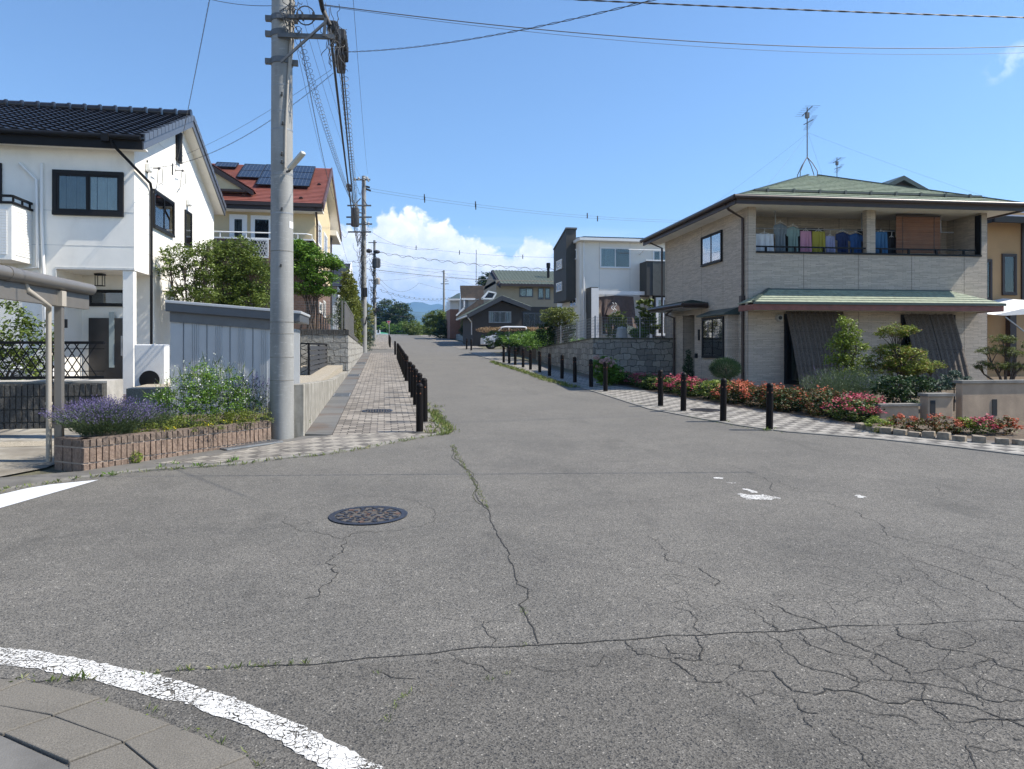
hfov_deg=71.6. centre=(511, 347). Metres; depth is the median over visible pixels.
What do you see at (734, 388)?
azalea
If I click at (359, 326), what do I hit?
thuja
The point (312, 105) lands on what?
overhead wire
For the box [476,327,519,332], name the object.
hedge
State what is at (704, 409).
manhole cover
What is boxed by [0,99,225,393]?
white house
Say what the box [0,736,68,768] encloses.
pavement slabs
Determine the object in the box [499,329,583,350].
hedge
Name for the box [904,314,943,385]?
reed screen
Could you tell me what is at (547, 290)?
window
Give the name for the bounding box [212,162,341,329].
red roofed house
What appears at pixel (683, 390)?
bollard
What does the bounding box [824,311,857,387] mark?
reed screen
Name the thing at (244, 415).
sedum mat
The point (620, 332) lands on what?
compost bin
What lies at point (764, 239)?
laundry
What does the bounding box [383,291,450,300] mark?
overhead wire
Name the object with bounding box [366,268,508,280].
overhead wire
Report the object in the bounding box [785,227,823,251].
balcony door
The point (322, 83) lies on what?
overhead wire
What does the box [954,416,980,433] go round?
bedding flowers
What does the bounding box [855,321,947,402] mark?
cloud pruned tree
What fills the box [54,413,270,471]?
brick planter
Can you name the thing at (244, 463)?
kerb weeds
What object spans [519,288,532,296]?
window
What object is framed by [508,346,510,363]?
bollard
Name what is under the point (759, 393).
azalea
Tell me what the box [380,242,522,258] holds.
overhead wire
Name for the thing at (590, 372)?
bollard
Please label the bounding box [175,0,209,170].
overhead wire
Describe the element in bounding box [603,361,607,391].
bollard
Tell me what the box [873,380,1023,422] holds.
garden wall
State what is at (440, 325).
tree
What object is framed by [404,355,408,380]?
bollard
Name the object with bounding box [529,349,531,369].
bollard
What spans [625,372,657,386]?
azalea
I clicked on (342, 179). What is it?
overhead wire
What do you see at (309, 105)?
overhead wire
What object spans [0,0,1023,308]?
sky
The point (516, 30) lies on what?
overhead wire
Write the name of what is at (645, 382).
azalea
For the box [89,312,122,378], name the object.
door
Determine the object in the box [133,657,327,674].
crack weeds
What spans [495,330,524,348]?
shrub
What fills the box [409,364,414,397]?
bollard
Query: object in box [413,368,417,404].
bollard
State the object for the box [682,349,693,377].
conifer
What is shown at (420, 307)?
hills
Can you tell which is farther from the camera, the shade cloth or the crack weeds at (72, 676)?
the shade cloth
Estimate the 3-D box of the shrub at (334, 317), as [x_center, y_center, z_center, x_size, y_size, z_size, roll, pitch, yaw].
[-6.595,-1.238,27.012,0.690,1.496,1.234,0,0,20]
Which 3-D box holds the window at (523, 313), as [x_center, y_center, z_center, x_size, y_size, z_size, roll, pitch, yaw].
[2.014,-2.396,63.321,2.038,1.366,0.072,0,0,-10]
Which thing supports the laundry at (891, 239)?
hanging from the drying pole at (847, 230)
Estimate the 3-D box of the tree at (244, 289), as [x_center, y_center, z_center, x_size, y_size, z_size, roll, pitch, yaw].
[-7.627,-1.147,19.423,2.426,3.910,1.777,0,0,-10]
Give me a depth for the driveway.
9.29 m
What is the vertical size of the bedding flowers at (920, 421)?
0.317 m
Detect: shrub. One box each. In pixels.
[0,300,64,379]
[325,298,350,329]
[359,303,375,341]
[481,330,514,347]
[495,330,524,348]
[508,329,538,345]
[532,319,575,347]
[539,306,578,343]
[603,310,628,337]
[869,374,940,403]
[917,370,973,410]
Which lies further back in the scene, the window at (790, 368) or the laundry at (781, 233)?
the laundry at (781, 233)
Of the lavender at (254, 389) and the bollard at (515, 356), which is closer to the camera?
the lavender at (254, 389)
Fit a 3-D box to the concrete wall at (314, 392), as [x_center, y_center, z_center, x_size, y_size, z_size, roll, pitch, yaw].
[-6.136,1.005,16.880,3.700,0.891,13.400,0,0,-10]
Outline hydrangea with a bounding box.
[593,355,624,384]
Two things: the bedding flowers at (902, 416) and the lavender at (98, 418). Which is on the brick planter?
the lavender at (98, 418)
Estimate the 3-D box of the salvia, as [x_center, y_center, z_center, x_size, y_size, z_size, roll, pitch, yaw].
[-4.443,0.612,10.164,1.766,1.160,0.907,0,0,-30]
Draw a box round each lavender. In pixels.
[38,394,168,436]
[136,400,179,427]
[219,372,269,414]
[798,361,865,401]
[827,365,893,398]
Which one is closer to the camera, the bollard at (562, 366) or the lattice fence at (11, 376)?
the lattice fence at (11, 376)
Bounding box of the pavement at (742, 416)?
[471,352,1023,453]
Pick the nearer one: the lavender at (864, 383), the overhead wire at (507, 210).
the lavender at (864, 383)
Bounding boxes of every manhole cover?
[328,506,407,524]
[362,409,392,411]
[691,408,719,410]
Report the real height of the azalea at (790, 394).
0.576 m
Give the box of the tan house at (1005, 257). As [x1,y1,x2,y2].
[987,212,1023,376]
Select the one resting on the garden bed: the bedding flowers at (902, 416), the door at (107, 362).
the bedding flowers at (902, 416)
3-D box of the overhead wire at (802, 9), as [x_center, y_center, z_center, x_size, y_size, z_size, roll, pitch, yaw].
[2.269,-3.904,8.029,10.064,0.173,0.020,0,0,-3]
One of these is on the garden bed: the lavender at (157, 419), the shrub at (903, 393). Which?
the shrub at (903, 393)
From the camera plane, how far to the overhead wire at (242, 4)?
10.75 m
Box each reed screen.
[786,311,819,388]
[806,311,836,388]
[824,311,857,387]
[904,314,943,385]
[930,314,969,387]
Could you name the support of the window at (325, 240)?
in the red roofed house at (245, 189)
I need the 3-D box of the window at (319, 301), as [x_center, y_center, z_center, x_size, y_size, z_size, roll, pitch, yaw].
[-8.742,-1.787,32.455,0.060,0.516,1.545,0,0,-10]
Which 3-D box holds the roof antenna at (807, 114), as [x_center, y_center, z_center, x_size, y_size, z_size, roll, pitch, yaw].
[9.624,-6.649,23.152,0.581,2.339,1.053,0,0,10]
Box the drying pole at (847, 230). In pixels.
[756,211,953,232]
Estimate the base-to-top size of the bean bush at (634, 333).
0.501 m
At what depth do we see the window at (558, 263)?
40.37 m
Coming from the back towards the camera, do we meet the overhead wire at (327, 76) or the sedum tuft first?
the overhead wire at (327, 76)
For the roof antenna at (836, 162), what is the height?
1.585 m
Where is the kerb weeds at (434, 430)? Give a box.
[423,403,459,432]
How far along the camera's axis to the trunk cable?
12.73 m
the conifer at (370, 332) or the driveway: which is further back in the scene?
the conifer at (370, 332)
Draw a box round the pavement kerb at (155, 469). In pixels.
[0,412,450,490]
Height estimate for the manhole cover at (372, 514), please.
0.009 m
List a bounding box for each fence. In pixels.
[0,341,104,382]
[209,300,343,329]
[300,343,327,374]
[344,301,357,336]
[547,316,672,345]
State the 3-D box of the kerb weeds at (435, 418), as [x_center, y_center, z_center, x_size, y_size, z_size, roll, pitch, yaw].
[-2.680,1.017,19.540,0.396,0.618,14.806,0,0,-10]
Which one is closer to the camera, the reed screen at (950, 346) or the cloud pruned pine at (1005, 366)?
the cloud pruned pine at (1005, 366)
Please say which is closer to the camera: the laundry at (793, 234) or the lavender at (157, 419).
the lavender at (157, 419)
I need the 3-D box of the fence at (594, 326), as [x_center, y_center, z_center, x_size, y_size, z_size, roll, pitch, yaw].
[4.294,-0.547,28.826,4.338,1.085,7.895,0,0,-10]
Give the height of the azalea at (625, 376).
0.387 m
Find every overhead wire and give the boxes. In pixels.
[152,69,331,166]
[154,73,333,167]
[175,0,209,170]
[214,0,271,5]
[295,26,355,203]
[297,51,326,174]
[298,2,358,177]
[298,30,333,198]
[306,0,357,170]
[324,4,1023,48]
[327,6,1003,54]
[339,69,358,218]
[346,0,654,51]
[353,0,367,173]
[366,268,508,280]
[370,188,653,219]
[372,191,652,221]
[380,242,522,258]
[380,252,550,270]
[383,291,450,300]
[577,0,1023,17]
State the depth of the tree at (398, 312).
188.08 m
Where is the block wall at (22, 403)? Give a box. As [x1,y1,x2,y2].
[0,379,122,428]
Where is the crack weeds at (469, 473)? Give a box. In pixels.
[450,444,488,507]
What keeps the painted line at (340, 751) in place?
on the road
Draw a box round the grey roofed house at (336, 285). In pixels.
[330,262,352,329]
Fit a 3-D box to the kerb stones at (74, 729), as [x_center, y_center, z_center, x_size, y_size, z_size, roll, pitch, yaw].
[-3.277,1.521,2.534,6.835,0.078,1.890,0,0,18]
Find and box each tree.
[153,239,228,303]
[189,234,269,307]
[293,238,347,329]
[371,298,414,333]
[400,320,422,334]
[409,322,431,334]
[420,309,445,336]
[433,317,446,338]
[475,272,489,285]
[634,298,660,337]
[821,314,871,387]
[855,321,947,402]
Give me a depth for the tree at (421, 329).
116.62 m
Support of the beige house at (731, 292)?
on the ground
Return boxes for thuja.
[335,269,358,342]
[337,273,361,342]
[348,277,362,340]
[354,284,363,345]
[355,284,362,339]
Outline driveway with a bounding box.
[0,428,79,475]
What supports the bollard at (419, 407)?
on the pavement at (381, 383)
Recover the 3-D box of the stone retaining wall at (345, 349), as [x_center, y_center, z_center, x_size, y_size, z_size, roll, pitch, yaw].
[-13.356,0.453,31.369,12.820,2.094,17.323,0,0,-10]
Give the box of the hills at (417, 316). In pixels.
[372,312,429,334]
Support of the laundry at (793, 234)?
hanging from the drying pole at (847, 230)
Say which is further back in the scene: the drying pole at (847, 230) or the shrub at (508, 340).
the shrub at (508, 340)
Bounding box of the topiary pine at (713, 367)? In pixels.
[708,357,742,382]
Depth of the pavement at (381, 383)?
15.19 m
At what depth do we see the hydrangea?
20.02 m
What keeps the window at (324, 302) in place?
in the red roofed house at (245, 189)
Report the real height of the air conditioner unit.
1.280 m
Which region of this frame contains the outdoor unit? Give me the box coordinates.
[6,367,53,379]
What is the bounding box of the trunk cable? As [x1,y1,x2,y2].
[318,0,358,243]
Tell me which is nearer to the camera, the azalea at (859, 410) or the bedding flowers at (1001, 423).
the bedding flowers at (1001, 423)
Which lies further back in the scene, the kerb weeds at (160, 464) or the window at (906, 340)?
the window at (906, 340)
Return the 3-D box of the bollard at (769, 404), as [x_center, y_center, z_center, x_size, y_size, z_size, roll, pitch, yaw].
[4.241,0.982,11.688,0.150,0.800,0.150,1,0,-9]
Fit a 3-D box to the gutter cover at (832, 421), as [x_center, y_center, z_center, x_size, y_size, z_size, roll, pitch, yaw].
[3.181,0.936,25.631,5.370,1.260,37.150,0,0,-22]
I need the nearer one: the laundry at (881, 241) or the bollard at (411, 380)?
the bollard at (411, 380)
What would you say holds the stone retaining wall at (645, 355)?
on the ground
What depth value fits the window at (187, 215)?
21.12 m
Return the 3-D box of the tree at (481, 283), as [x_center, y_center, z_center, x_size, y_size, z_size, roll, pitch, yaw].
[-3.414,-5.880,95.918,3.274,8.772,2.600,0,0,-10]
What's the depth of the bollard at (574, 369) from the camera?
21.00 m
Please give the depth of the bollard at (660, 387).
14.96 m
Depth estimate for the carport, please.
8.65 m
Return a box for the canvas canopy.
[987,298,1023,331]
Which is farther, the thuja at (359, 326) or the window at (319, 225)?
the thuja at (359, 326)
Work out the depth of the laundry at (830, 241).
20.17 m
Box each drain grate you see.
[220,439,282,450]
[333,393,350,396]
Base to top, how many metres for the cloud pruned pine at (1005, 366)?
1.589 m
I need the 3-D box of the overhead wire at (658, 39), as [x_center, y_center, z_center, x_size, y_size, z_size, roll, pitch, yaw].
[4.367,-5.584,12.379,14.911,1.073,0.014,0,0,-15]
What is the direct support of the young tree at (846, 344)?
on the garden bed
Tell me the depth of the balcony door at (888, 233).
21.30 m
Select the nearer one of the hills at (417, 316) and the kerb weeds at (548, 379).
the kerb weeds at (548, 379)
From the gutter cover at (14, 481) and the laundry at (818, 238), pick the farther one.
the laundry at (818, 238)
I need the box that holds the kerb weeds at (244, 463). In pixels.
[0,433,440,491]
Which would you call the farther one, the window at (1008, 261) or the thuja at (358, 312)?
the thuja at (358, 312)
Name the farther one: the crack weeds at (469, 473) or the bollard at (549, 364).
the bollard at (549, 364)
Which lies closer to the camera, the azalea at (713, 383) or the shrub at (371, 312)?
the azalea at (713, 383)
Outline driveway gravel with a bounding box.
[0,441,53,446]
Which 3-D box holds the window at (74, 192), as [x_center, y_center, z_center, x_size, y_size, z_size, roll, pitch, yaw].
[-9.833,-3.571,16.477,1.512,1.040,0.084,0,0,-10]
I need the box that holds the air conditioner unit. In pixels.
[134,344,168,386]
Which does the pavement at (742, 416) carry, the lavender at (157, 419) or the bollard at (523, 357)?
the bollard at (523, 357)
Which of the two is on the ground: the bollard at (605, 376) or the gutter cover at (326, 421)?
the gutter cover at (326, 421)
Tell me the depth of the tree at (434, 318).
94.88 m
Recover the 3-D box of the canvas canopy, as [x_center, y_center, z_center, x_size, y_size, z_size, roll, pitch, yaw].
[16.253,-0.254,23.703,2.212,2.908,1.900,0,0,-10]
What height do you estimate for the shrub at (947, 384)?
0.863 m
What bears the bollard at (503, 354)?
on the pavement at (742, 416)
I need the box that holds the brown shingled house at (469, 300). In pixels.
[446,286,484,338]
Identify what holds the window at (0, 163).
in the white house at (89, 194)
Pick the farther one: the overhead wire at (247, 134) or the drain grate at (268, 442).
the overhead wire at (247, 134)
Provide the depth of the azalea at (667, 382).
18.04 m
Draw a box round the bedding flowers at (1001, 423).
[987,415,1023,434]
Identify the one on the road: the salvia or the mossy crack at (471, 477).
the mossy crack at (471, 477)
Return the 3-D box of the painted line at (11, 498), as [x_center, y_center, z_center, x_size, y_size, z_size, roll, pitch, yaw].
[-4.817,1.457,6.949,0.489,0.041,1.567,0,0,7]
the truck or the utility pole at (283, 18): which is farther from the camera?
the truck
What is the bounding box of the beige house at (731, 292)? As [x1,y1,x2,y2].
[640,174,1023,387]
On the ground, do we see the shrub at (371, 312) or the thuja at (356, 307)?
the shrub at (371, 312)
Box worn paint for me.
[739,493,779,499]
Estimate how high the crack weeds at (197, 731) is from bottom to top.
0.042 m
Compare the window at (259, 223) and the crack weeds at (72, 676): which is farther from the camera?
the window at (259, 223)
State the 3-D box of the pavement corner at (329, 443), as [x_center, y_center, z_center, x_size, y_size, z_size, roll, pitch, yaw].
[-2.746,1.420,9.873,1.178,0.170,4.015,0,0,38]
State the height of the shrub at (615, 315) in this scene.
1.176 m
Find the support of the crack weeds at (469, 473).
on the road
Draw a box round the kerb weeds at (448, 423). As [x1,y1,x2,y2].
[430,408,459,435]
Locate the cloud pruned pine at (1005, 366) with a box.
[970,334,1023,379]
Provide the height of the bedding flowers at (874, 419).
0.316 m
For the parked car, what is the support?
on the road
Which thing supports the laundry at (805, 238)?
hanging from the drying pole at (847, 230)
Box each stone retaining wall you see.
[299,329,362,373]
[506,338,675,374]
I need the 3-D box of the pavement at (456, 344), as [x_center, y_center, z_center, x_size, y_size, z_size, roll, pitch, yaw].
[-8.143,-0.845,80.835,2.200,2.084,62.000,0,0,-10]
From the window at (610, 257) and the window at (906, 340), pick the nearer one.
the window at (906, 340)
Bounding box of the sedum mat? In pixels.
[121,406,275,437]
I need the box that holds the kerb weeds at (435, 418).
[428,402,438,421]
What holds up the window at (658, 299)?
in the pale grey house at (589, 271)
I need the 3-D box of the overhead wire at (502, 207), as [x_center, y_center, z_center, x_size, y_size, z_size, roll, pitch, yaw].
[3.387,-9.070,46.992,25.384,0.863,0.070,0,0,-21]
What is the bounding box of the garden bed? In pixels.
[577,374,1023,441]
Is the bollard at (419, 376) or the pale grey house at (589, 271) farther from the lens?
the pale grey house at (589, 271)
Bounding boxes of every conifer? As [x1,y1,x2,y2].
[360,302,375,350]
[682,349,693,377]
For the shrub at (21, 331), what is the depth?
12.27 m
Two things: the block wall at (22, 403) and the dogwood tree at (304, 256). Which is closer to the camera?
the block wall at (22, 403)
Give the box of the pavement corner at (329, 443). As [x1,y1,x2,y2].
[153,432,436,463]
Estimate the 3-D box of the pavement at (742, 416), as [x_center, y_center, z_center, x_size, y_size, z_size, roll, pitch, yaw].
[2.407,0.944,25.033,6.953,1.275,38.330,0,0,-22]
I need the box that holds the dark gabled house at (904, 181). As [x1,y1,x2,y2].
[883,176,927,189]
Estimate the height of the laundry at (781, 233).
0.967 m
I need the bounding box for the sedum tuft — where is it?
[129,450,143,462]
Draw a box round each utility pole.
[265,0,346,439]
[346,176,371,352]
[366,240,380,339]
[441,270,448,311]
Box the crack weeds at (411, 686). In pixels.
[372,607,720,731]
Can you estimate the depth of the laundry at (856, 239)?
20.27 m
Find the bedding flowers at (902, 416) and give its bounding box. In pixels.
[881,412,918,431]
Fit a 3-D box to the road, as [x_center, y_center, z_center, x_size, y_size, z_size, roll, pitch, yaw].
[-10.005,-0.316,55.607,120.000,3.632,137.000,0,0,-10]
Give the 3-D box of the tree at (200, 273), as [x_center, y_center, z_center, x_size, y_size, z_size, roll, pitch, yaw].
[-8.323,-1.038,18.477,1.783,3.688,1.236,0,0,-10]
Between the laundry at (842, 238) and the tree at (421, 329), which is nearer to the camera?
the laundry at (842, 238)
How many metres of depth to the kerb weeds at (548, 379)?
23.13 m
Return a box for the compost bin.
[616,326,626,337]
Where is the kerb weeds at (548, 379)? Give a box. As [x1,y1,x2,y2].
[490,360,579,387]
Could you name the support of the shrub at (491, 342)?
on the pavement at (742, 416)
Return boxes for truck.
[376,330,387,334]
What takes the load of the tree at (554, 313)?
on the stone retaining wall at (645, 355)
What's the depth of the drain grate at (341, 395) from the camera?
16.77 m
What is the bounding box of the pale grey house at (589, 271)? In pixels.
[553,227,664,341]
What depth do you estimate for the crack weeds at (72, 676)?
3.20 m
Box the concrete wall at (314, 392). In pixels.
[126,365,347,437]
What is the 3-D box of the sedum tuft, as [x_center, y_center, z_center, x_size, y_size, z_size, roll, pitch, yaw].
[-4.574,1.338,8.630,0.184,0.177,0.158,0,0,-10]
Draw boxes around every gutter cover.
[0,435,328,487]
[305,353,369,435]
[490,352,1011,443]
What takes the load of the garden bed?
on the ground
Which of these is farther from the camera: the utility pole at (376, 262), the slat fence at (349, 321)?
the utility pole at (376, 262)
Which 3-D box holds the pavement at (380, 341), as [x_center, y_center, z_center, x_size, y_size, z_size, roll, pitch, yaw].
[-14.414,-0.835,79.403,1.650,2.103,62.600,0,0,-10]
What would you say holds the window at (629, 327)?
in the pale grey house at (589, 271)
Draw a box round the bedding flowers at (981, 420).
[965,413,1000,433]
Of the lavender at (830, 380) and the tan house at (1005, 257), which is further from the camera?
the tan house at (1005, 257)
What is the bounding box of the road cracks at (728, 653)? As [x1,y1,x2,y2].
[0,447,1023,768]
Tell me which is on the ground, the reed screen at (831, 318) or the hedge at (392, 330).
the hedge at (392, 330)
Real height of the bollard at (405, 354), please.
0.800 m
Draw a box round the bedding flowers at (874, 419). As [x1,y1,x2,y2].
[865,415,896,432]
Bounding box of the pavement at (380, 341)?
[371,335,393,348]
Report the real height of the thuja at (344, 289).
3.614 m
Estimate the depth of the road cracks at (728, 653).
3.45 m
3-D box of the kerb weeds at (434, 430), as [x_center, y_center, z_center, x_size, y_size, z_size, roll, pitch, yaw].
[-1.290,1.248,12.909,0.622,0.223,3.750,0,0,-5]
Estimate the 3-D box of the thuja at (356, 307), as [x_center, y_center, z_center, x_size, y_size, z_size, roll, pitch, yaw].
[-7.487,-1.634,32.590,1.177,3.571,1.468,0,0,-10]
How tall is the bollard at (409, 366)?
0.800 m
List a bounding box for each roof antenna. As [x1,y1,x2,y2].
[797,106,817,176]
[833,157,845,170]
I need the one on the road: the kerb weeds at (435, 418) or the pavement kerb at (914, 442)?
the pavement kerb at (914, 442)
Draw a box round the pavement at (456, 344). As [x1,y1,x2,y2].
[419,335,482,348]
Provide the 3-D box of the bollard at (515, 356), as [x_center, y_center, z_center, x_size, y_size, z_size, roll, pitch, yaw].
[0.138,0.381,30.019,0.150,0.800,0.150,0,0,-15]
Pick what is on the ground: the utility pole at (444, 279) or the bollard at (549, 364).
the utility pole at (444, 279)
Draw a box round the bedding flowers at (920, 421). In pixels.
[906,417,943,431]
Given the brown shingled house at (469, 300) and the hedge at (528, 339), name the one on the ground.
the brown shingled house at (469, 300)
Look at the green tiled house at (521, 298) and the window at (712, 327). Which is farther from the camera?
the green tiled house at (521, 298)
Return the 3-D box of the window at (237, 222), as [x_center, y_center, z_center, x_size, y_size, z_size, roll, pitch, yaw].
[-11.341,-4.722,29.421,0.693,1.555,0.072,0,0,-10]
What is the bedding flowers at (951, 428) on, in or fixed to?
on the garden bed
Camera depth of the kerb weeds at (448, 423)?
11.96 m
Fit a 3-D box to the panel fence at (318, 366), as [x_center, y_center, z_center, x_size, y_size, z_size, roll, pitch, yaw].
[-6.158,0.475,22.268,0.515,1.190,8.457,0,0,-10]
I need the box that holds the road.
[0,334,1023,768]
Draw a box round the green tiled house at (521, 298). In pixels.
[456,263,556,345]
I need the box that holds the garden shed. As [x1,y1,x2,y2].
[165,300,309,414]
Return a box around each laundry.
[756,229,773,250]
[773,220,786,250]
[786,224,799,251]
[800,228,811,251]
[812,228,825,251]
[826,230,834,251]
[835,229,849,252]
[848,231,862,252]
[875,228,887,252]
[887,233,895,252]
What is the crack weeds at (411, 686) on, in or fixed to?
on the road
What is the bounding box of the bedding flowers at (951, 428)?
[925,413,965,433]
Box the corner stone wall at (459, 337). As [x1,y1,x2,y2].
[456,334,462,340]
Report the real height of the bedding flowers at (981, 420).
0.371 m
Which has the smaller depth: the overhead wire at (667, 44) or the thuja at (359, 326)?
the overhead wire at (667, 44)
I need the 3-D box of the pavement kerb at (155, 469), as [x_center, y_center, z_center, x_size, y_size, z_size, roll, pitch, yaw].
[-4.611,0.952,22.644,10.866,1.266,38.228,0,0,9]
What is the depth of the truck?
166.43 m
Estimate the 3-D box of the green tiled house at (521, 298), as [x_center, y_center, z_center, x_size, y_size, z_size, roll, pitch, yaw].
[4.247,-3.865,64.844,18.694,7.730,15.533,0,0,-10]
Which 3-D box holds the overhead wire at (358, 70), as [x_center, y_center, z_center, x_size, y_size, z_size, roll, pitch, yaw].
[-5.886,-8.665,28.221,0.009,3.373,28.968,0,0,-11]
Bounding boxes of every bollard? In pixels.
[403,353,406,377]
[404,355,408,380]
[408,361,411,392]
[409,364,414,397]
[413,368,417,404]
[415,383,423,432]
[416,373,422,383]
[421,378,427,422]
[502,346,504,362]
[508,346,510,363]
[514,347,516,364]
[522,348,524,366]
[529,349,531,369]
[538,351,540,372]
[548,353,550,375]
[560,354,563,378]
[572,356,576,382]
[589,359,592,386]
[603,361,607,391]
[658,370,662,405]
[680,372,686,410]
[719,378,726,421]
[766,383,773,430]
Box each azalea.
[618,373,635,383]
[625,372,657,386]
[636,375,666,389]
[653,373,693,392]
[670,375,710,396]
[693,379,731,399]
[708,377,757,403]
[740,381,788,407]
[760,384,812,411]
[793,385,855,417]
[819,391,888,422]
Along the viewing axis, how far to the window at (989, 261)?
24.80 m
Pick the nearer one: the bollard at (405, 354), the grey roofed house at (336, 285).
the bollard at (405, 354)
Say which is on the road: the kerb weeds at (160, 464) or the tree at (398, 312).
the kerb weeds at (160, 464)
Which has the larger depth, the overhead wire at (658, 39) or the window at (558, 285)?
the window at (558, 285)
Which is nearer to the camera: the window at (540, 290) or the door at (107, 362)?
the door at (107, 362)
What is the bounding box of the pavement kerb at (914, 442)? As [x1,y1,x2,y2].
[469,352,1023,455]
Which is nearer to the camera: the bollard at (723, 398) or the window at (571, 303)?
the bollard at (723, 398)
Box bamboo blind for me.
[896,214,940,252]
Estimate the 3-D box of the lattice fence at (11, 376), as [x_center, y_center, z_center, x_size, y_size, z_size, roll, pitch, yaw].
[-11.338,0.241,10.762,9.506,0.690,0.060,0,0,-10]
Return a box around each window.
[0,163,1,200]
[52,169,123,216]
[89,290,122,306]
[153,189,174,237]
[184,209,191,246]
[229,214,246,236]
[251,215,270,237]
[318,220,321,249]
[319,301,322,314]
[323,232,327,254]
[323,300,325,317]
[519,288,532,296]
[523,313,545,327]
[538,288,543,299]
[545,288,549,299]
[556,259,561,270]
[556,282,561,291]
[569,298,576,307]
[600,247,630,268]
[601,314,636,335]
[653,250,664,259]
[656,297,664,335]
[700,230,722,266]
[701,316,723,357]
[784,314,798,383]
[901,315,955,382]
[987,259,992,300]
[1001,254,1016,294]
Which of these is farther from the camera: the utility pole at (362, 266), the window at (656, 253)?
the utility pole at (362, 266)
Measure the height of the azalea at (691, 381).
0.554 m
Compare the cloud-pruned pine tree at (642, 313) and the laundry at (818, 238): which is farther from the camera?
the cloud-pruned pine tree at (642, 313)
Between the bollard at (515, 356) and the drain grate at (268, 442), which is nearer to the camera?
the drain grate at (268, 442)
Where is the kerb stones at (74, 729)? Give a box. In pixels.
[0,679,254,768]
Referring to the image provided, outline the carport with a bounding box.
[0,265,96,461]
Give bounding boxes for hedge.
[368,321,433,333]
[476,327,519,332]
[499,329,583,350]
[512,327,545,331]
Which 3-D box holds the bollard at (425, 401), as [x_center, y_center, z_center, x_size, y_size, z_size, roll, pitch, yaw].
[-1.523,0.929,12.337,0.150,0.800,0.150,-1,1,-15]
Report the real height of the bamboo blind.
1.085 m
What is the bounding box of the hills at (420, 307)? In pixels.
[368,302,445,317]
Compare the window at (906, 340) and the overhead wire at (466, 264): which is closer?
the window at (906, 340)
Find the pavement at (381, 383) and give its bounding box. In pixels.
[333,353,439,434]
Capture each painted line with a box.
[0,480,95,507]
[0,647,382,768]
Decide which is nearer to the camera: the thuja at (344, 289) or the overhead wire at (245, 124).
the overhead wire at (245, 124)
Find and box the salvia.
[135,353,266,427]
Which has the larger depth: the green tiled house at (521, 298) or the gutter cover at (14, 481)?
the green tiled house at (521, 298)
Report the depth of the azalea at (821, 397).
13.51 m
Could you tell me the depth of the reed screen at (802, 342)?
19.18 m
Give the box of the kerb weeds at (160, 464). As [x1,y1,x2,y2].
[101,456,238,475]
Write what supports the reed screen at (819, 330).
attached to the beige house at (731, 292)
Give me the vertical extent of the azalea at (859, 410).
0.588 m
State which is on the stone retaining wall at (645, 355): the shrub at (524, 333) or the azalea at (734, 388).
the shrub at (524, 333)
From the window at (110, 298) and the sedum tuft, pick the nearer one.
the sedum tuft
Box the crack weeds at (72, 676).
[8,669,97,681]
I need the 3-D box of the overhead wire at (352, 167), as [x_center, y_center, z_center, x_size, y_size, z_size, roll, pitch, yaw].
[-5.940,-6.092,26.881,0.150,3.188,30.999,0,0,-12]
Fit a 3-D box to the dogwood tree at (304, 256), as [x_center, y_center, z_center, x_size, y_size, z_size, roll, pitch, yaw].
[-7.451,-2.273,26.136,2.789,3.567,1.875,0,0,-10]
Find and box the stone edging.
[855,422,1023,444]
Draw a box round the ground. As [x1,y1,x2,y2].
[0,335,584,476]
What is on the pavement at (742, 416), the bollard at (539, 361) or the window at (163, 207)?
the bollard at (539, 361)
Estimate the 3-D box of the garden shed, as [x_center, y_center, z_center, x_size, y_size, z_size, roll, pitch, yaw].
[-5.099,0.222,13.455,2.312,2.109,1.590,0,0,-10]
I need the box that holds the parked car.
[480,326,526,348]
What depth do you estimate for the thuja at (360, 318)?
36.76 m
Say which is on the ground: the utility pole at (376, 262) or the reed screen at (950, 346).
the utility pole at (376, 262)
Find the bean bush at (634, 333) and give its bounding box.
[629,327,648,337]
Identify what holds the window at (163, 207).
in the white house at (89, 194)
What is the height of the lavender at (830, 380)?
0.895 m
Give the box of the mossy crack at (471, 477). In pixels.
[451,447,488,509]
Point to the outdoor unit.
(27, 374)
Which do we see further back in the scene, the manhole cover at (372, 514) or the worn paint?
the worn paint
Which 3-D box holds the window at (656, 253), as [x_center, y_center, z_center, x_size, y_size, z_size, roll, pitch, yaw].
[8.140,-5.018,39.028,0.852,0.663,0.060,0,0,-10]
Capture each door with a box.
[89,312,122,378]
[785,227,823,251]
[857,229,894,252]
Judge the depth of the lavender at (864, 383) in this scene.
14.79 m
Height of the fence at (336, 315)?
0.986 m
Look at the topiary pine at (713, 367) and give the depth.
17.46 m
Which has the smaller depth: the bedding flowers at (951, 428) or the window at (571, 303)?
the bedding flowers at (951, 428)
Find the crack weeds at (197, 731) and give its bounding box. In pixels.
[98,695,264,766]
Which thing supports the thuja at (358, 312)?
on the stone retaining wall at (345, 349)
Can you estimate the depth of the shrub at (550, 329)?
31.19 m
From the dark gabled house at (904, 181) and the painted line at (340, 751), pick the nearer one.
the painted line at (340, 751)
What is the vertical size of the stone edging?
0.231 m
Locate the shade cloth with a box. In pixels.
[599,296,636,332]
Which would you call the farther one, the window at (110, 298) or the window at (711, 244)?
the window at (711, 244)
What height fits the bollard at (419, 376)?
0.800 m

